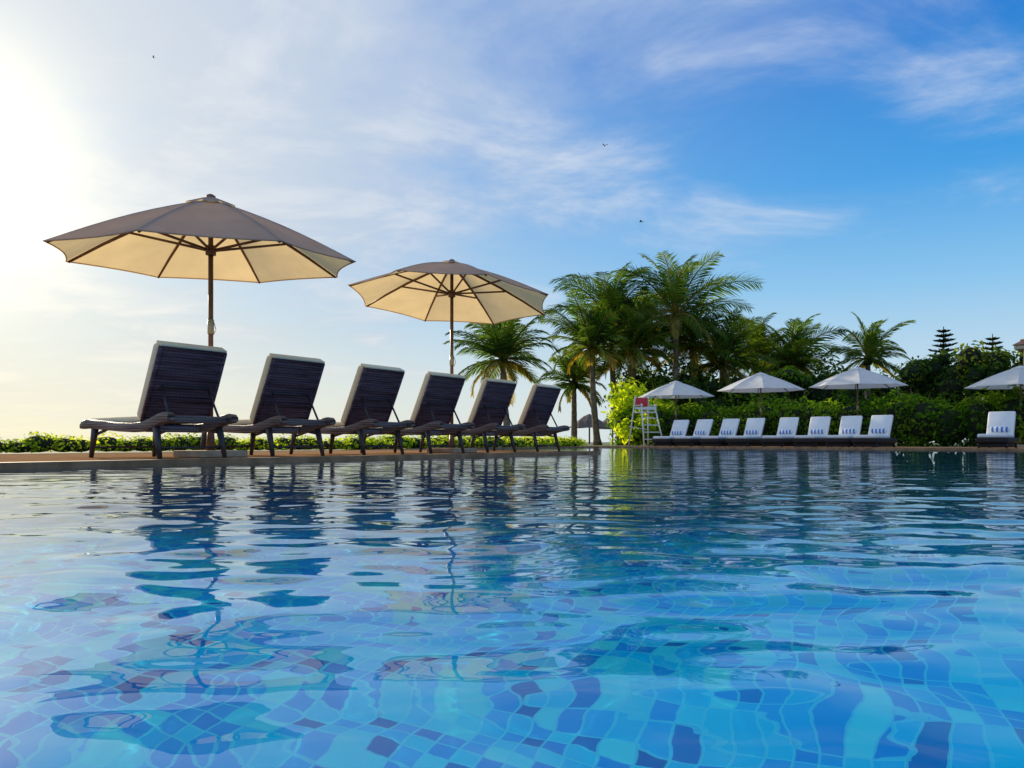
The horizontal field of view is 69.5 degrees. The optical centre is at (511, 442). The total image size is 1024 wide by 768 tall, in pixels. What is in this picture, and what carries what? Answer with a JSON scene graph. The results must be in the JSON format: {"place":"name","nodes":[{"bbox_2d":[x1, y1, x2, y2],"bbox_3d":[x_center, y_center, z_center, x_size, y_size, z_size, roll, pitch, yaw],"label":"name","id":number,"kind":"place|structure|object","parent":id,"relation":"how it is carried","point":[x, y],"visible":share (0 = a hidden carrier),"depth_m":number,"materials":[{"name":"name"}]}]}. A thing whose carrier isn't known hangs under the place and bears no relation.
{"place":"outdoors","nodes":[
{"label":"outdoors","id":0,"kind":"place"},
{"bbox_2d":[0,442,972,453],"bbox_3d":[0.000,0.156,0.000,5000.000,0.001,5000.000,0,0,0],"label":"ground","id":1,"kind":"structure","parent":0,"point":[588,444],"depth_m":13.74,"materials":[{"name":"green plant"}]},
{"bbox_2d":[0,431,370,452],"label":"hedge","id":2,"kind":"object","parent":1,"relation":"on","point":[38,443],"visible":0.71,"depth_m":10.91,"materials":[{"name":"green plant"}]},
{"bbox_2d":[0,450,554,461],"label":"pool deck","id":3,"kind":"structure","parent":1,"relation":"on","point":[68,457],"depth_m":8.28,"materials":[{"name":"stone"}]},
{"bbox_2d":[79,340,237,458],"bbox_3d":[-3.380,-0.366,7.017,1.630,1.040,0.680,0,0,36],"label":"sun lounger","id":4,"kind":"object","parent":3,"relation":"on","point":[181,386],"visible":1,"depth_m":6.70,"materials":[{"name":"wicker"}]},
{"bbox_2d":[43,194,355,457],"bbox_3d":[-2.980,-1.151,7.300,2.655,2.600,2.655,0,0,22],"label":"patio umbrella","id":5,"kind":"object","parent":3,"relation":"on","point":[210,238],"visible":0.99,"depth_m":7.29,"materials":[{"name":"beige fabric"}]},
{"bbox_2d":[198,353,335,456],"bbox_3d":[-2.703,-0.366,7.945,1.630,1.040,0.680,0,0,36],"label":"sun lounger","id":6,"kind":"object","parent":3,"relation":"on","point":[287,389],"visible":0.88,"depth_m":7.60,"materials":[{"name":"wicker"}]},
{"bbox_2d":[289,363,414,454],"bbox_3d":[-2.002,-0.366,8.892,1.630,1.040,0.680,0,0,35],"label":"sun lounger","id":7,"kind":"object","parent":3,"relation":"on","point":[371,400],"visible":0.81,"depth_m":8.54,"materials":[{"name":"wicker"}]},
{"bbox_2d":[360,371,474,453],"bbox_3d":[-1.337,-0.366,9.828,1.630,1.040,0.680,0,0,37],"label":"sun lounger","id":8,"kind":"object","parent":3,"relation":"on","point":[436,403],"visible":0.74,"depth_m":9.45,"materials":[{"name":"wicker"}]},
{"bbox_2d":[348,259,548,452],"bbox_3d":[-0.840,-1.201,10.300,2.665,2.700,2.665,0,0,0],"label":"patio umbrella","id":9,"kind":"object","parent":3,"relation":"on","point":[451,291],"visible":0.99,"depth_m":10.66,"materials":[{"name":"beige fabric"}]},
{"bbox_2d":[419,378,525,452],"bbox_3d":[-0.658,-0.366,10.743,1.630,1.040,0.680,0,0,37],"label":"sun lounger","id":10,"kind":"object","parent":3,"relation":"on","point":[488,413],"visible":0.73,"depth_m":10.35,"materials":[{"name":"wicker"}]},
{"bbox_2d":[0,446,1023,469],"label":"pool coping","id":11,"kind":"object","parent":3,"relation":"attached to","point":[77,464],"visible":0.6,"depth_m":7.27,"materials":[{"name":"stone"}]},
{"bbox_2d":[470,383,569,451],"bbox_3d":[0.038,-0.366,11.682,1.630,1.040,0.680,0,0,35],"label":"sun lounger","id":12,"kind":"object","parent":3,"relation":"on","point":[538,408],"visible":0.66,"depth_m":11.30,"materials":[{"name":"wicker"}]},
{"bbox_2d":[335,434,587,449],"bbox_3d":[-0.441,-0.042,20.692,1.164,0.448,13.845,0,0,26],"label":"hedge","id":13,"kind":"object","parent":1,"relation":"on","point":[411,443],"visible":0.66,"depth_m":18.82,"materials":[{"name":"green plant"}]},
{"bbox_2d":[444,309,560,437],"bbox_3d":[-0.436,-3.128,32.058,5.249,6.623,5.194,0,0,0],"label":"coconut palm","id":14,"kind":"object","parent":1,"relation":"on","point":[504,343],"visible":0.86,"depth_m":31.54,"materials":[{"name":"green plant"}]},
{"bbox_2d":[536,350,616,438],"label":"coconut palm","id":15,"kind":"object","parent":1,"relation":"on","point":[576,382],"visible":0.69,"depth_m":37.76,"materials":[{"name":"green plant"}]},
{"bbox_2d":[570,414,609,443],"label":"thatched parasol","id":16,"kind":"object","parent":1,"relation":"on","point":[585,421],"visible":0.74,"depth_m":60.12,"materials":[{"name":"brown plant"}]},
{"bbox_2d":[539,288,652,444],"bbox_3d":[3.962,-3.434,35.473,5.550,7.246,5.457,0,0,0],"label":"coconut palm","id":17,"kind":"object","parent":1,"relation":"on","point":[599,325],"visible":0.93,"depth_m":35.00,"materials":[{"name":"green plant"}]},
{"bbox_2d":[599,419,613,442],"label":"thatched parasol","id":18,"kind":"object","parent":1,"relation":"on","point":[605,421],"visible":0.13,"depth_m":65.36,"materials":[{"name":"brown wood"}]},
{"bbox_2d":[537,260,688,439],"bbox_3d":[4.720,-4.587,36.903,6.825,9.540,5.946,0,0,-15],"label":"coconut palm","id":19,"kind":"object","parent":1,"relation":"on","point":[615,292],"visible":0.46,"depth_m":36.24,"materials":[{"name":"green plant"}]},
{"bbox_2d":[607,408,656,445],"bbox_3d":[6.070,-0.637,32.466,4.097,1.715,1.814,0,0,-27],"label":"garden shrub","id":20,"kind":"object","parent":1,"relation":"on","point":[637,441],"visible":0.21,"depth_m":31.75,"materials":[{"name":"green plant"}]},
{"bbox_2d":[590,287,680,444],"bbox_3d":[6.873,-4.240,40.113,6.690,8.811,6.462,0,0,0],"label":"coconut palm","id":21,"kind":"object","parent":1,"relation":"on","point":[649,337],"visible":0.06,"depth_m":39.09,"materials":[{"name":"green plant"}]},
{"bbox_2d":[587,294,686,444],"bbox_3d":[5.871,-3.604,35.938,4.631,7.581,5.370,0,0,-15],"label":"coconut palm","id":22,"kind":"object","parent":1,"relation":"on","point":[633,346],"visible":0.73,"depth_m":35.44,"materials":[{"name":"green plant"}]},
{"bbox_2d":[635,378,672,406],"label":"broadleaf tree","id":23,"kind":"object","parent":1,"relation":"on","point":[648,386],"visible":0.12,"depth_m":35.13,"materials":[{"name":"green plant"}]},
{"bbox_2d":[601,376,706,444],"bbox_3d":[6.392,-1.369,32.087,5.196,3.028,3.202,0,0,-17],"label":"bright leaf shrub","id":24,"kind":"object","parent":1,"relation":"on","point":[624,397],"visible":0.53,"depth_m":31.86,"materials":[{"name":"green plant"}]},
{"bbox_2d":[638,380,714,419],"bbox_3d":[6.550,-1.166,29.500,2.870,2.630,2.870,0,0,0],"label":"white patio umbrella","id":25,"kind":"object","parent":1,"relation":"on","point":[675,389],"visible":0.92,"depth_m":29.01,"materials":[{"name":"fabric"}]},
{"bbox_2d":[604,249,765,404],"bbox_3d":[8.407,-4.656,35.866,7.464,9.625,7.756,0,0,34],"label":"coconut palm","id":26,"kind":"object","parent":1,"relation":"on","point":[673,300],"visible":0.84,"depth_m":35.25,"materials":[{"name":"green plant"}]},
{"bbox_2d":[651,298,753,374],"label":"coconut palm","id":27,"kind":"object","parent":1,"relation":"on","point":[693,350],"visible":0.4,"depth_m":37.32,"materials":[{"name":"green plant"}]},
{"bbox_2d":[681,375,727,414],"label":"broadleaf tree","id":28,"kind":"object","parent":1,"relation":"on","point":[711,386],"visible":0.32,"depth_m":35.06,"materials":[{"name":"green plant"}]},
{"bbox_2d":[667,307,779,384],"bbox_3d":[10.644,-3.235,37.334,5.687,6.830,5.002,0,0,16],"label":"coconut palm","id":29,"kind":"object","parent":1,"relation":"on","point":[723,347],"visible":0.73,"depth_m":36.90,"materials":[{"name":"green plant"}]},
{"bbox_2d":[718,373,762,416],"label":"broadleaf tree","id":30,"kind":"object","parent":1,"relation":"on","point":[736,399],"visible":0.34,"depth_m":35.11,"materials":[{"name":"green plant"}]},
{"bbox_2d":[705,312,805,382],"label":"coconut palm","id":31,"kind":"object","parent":1,"relation":"on","point":[757,339],"visible":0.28,"depth_m":39.20,"materials":[{"name":"green plant"}]},
{"bbox_2d":[603,353,908,413],"bbox_3d":[13.117,-2.053,37.007,17.096,4.542,4.807,0,0,0],"label":"mixed shrubbery","id":32,"kind":"object","parent":1,"relation":"on","point":[814,393],"visible":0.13,"depth_m":36.19,"materials":[{"name":"green plant"}]},
{"bbox_2d":[761,365,816,411],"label":"broadleaf tree","id":33,"kind":"object","parent":1,"relation":"on","point":[789,374],"visible":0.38,"depth_m":35.05,"materials":[{"name":"green plant"}]},
{"bbox_2d":[736,313,848,376],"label":"coconut palm","id":34,"kind":"object","parent":1,"relation":"on","point":[792,348],"visible":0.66,"depth_m":37.90,"materials":[{"name":"green plant"}]},
{"bbox_2d":[646,384,1023,446],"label":"clipped hedge","id":35,"kind":"object","parent":1,"relation":"on","point":[921,424],"visible":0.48,"depth_m":25.13,"materials":[{"name":"green plant"}]},
{"bbox_2d":[744,393,1008,412],"bbox_3d":[14.097,-1.227,27.373,3.036,1.272,11.758,0,0,-38],"label":"bright leaf shrub","id":36,"kind":"object","parent":35,"relation":"attached to","point":[829,399],"visible":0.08,"depth_m":28.57,"materials":[{"name":"green plant"}]},
{"bbox_2d":[823,368,873,405],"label":"broadleaf tree","id":37,"kind":"object","parent":1,"relation":"on","point":[839,391],"visible":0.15,"depth_m":34.97,"materials":[{"name":"green plant"}]},
{"bbox_2d":[679,446,1023,447],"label":"pool deck","id":38,"kind":"structure","parent":1,"relation":"on","point":[826,446],"depth_m":25.29,"materials":[{"name":"stone"}]},
{"bbox_2d":[628,396,661,445],"bbox_3d":[4.761,-0.750,26.177,0.875,1.809,0.985,0,0,-25],"label":"lifeguard chair","id":39,"kind":"object","parent":38,"relation":"on","point":[641,402],"visible":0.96,"depth_m":26.33,"materials":[{"name":"white paint"}]},
{"bbox_2d":[652,420,689,445],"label":"padded sun lounger","id":40,"kind":"object","parent":38,"relation":"on","point":[680,427],"visible":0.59,"depth_m":25.19,"materials":[{"name":"wicker"}]},
{"bbox_2d":[673,419,714,446],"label":"padded sun lounger","id":41,"kind":"object","parent":38,"relation":"on","point":[703,427],"visible":0.74,"depth_m":24.52,"materials":[{"name":"fabric"}]},
{"bbox_2d":[700,419,741,446],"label":"padded sun lounger","id":42,"kind":"object","parent":38,"relation":"on","point":[729,427],"visible":0.76,"depth_m":23.88,"materials":[{"name":"fabric"}]},
{"bbox_2d":[726,418,766,446],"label":"padded sun lounger","id":43,"kind":"object","parent":38,"relation":"on","point":[753,432],"visible":0.93,"depth_m":23.18,"materials":[{"name":"fabric"}]},
{"bbox_2d":[718,372,804,417],"bbox_3d":[8.930,-1.191,26.500,2.785,2.680,2.785,0,0,-8],"label":"white patio umbrella","id":44,"kind":"object","parent":38,"relation":"on","point":[760,382],"visible":0.9,"depth_m":26.09,"materials":[{"name":"fabric"}]},
{"bbox_2d":[761,417,798,446],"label":"padded sun lounger","id":45,"kind":"object","parent":38,"relation":"on","point":[787,430],"visible":0.78,"depth_m":22.53,"materials":[{"name":"fabric"}]},
{"bbox_2d":[793,416,830,446],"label":"padded sun lounger","id":46,"kind":"object","parent":38,"relation":"on","point":[818,430],"visible":0.81,"depth_m":21.83,"materials":[{"name":"fabric"}]},
{"bbox_2d":[825,416,862,446],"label":"padded sun lounger","id":47,"kind":"object","parent":38,"relation":"on","point":[850,427],"visible":0.74,"depth_m":21.27,"materials":[{"name":"fabric"}]},
{"bbox_2d":[809,366,908,415],"bbox_3d":[11.470,-1.186,24.500,2.790,2.670,2.790,0,0,0],"label":"white patio umbrella","id":48,"kind":"object","parent":38,"relation":"on","point":[857,377],"visible":0.91,"depth_m":24.06,"materials":[{"name":"fabric"}]},
{"bbox_2d":[851,415,896,446],"bbox_3d":[10.080,-0.310,20.507,0.660,0.918,1.750,0,0,44],"label":"padded sun lounger","id":49,"kind":"object","parent":38,"relation":"on","point":[879,431],"visible":0.98,"depth_m":20.59,"materials":[{"name":"fabric"}]},
{"bbox_2d":[964,365,1023,446],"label":"white patio umbrella","id":50,"kind":"object","parent":38,"relation":"on","point":[1005,379],"visible":0.92,"depth_m":22.49,"materials":[{"name":"fabric"}]},
{"bbox_2d":[975,411,1018,447],"bbox_3d":[11.889,-0.310,18.062,0.660,0.918,1.750,0,0,41],"label":"padded sun lounger","id":51,"kind":"object","parent":38,"relation":"on","point":[1000,432],"visible":0.98,"depth_m":18.19,"materials":[{"name":"fabric"}]},
{"bbox_2d":[837,389,887,410],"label":"broadleaf tree","id":52,"kind":"object","parent":1,"relation":"on","point":[863,394],"visible":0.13,"depth_m":32.57,"materials":[{"name":"green plant"}]},
{"bbox_2d":[827,311,916,398],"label":"coconut palm","id":53,"kind":"object","parent":1,"relation":"on","point":[869,348],"visible":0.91,"depth_m":36.21,"materials":[{"name":"green plant"}]},
{"bbox_2d":[892,355,957,405],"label":"broadleaf tree","id":54,"kind":"object","parent":1,"relation":"on","point":[914,374],"visible":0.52,"depth_m":30.50,"materials":[{"name":"green plant"}]},
{"bbox_2d":[928,327,963,394],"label":"norfolk pine","id":55,"kind":"object","parent":1,"relation":"on","point":[943,341],"visible":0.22,"depth_m":34.02,"materials":[{"name":"green plant"}]},
{"bbox_2d":[927,340,1016,445],"bbox_3d":[18.663,-1.953,30.433,3.413,4.213,3.511,0,0,0],"label":"broadleaf tree","id":56,"kind":"object","parent":1,"relation":"on","point":[951,388],"visible":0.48,"depth_m":29.52,"materials":[{"name":"green plant"}]},
{"bbox_2d":[962,361,1019,402],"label":"broadleaf tree","id":57,"kind":"object","parent":1,"relation":"on","point":[976,374],"visible":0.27,"depth_m":27.19,"materials":[{"name":"green plant"}]},
{"bbox_2d":[981,334,1002,354],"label":"norfolk pine","id":58,"kind":"object","parent":1,"relation":"on","point":[992,339],"visible":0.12,"depth_m":34.28,"materials":[{"name":"green plant"}]},
{"bbox_2d":[981,350,1022,397],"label":"broadleaf tree","id":59,"kind":"object","parent":1,"relation":"on","point":[1019,361],"visible":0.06,"depth_m":29.52,"materials":[{"name":"green plant"}]},
{"bbox_2d":[0,447,1023,767],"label":"pool water","id":60,"kind":"structure","parent":0,"point":[734,609],"depth_m":0.81,"materials":[{"name":"blue liquid"}]},
{"bbox_2d":[0,0,1023,441],"label":"sky","id":61,"kind":"structure","parent":0,"point":[864,158],"materials":[{"name":"blue"}]},
{"bbox_2d":[1013,339,1023,365],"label":"poolside pavilion","id":62,"kind":"structure","parent":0,"point":[1019,346],"depth_m":25.47,"materials":[{"name":"ceramic"}]}
]}

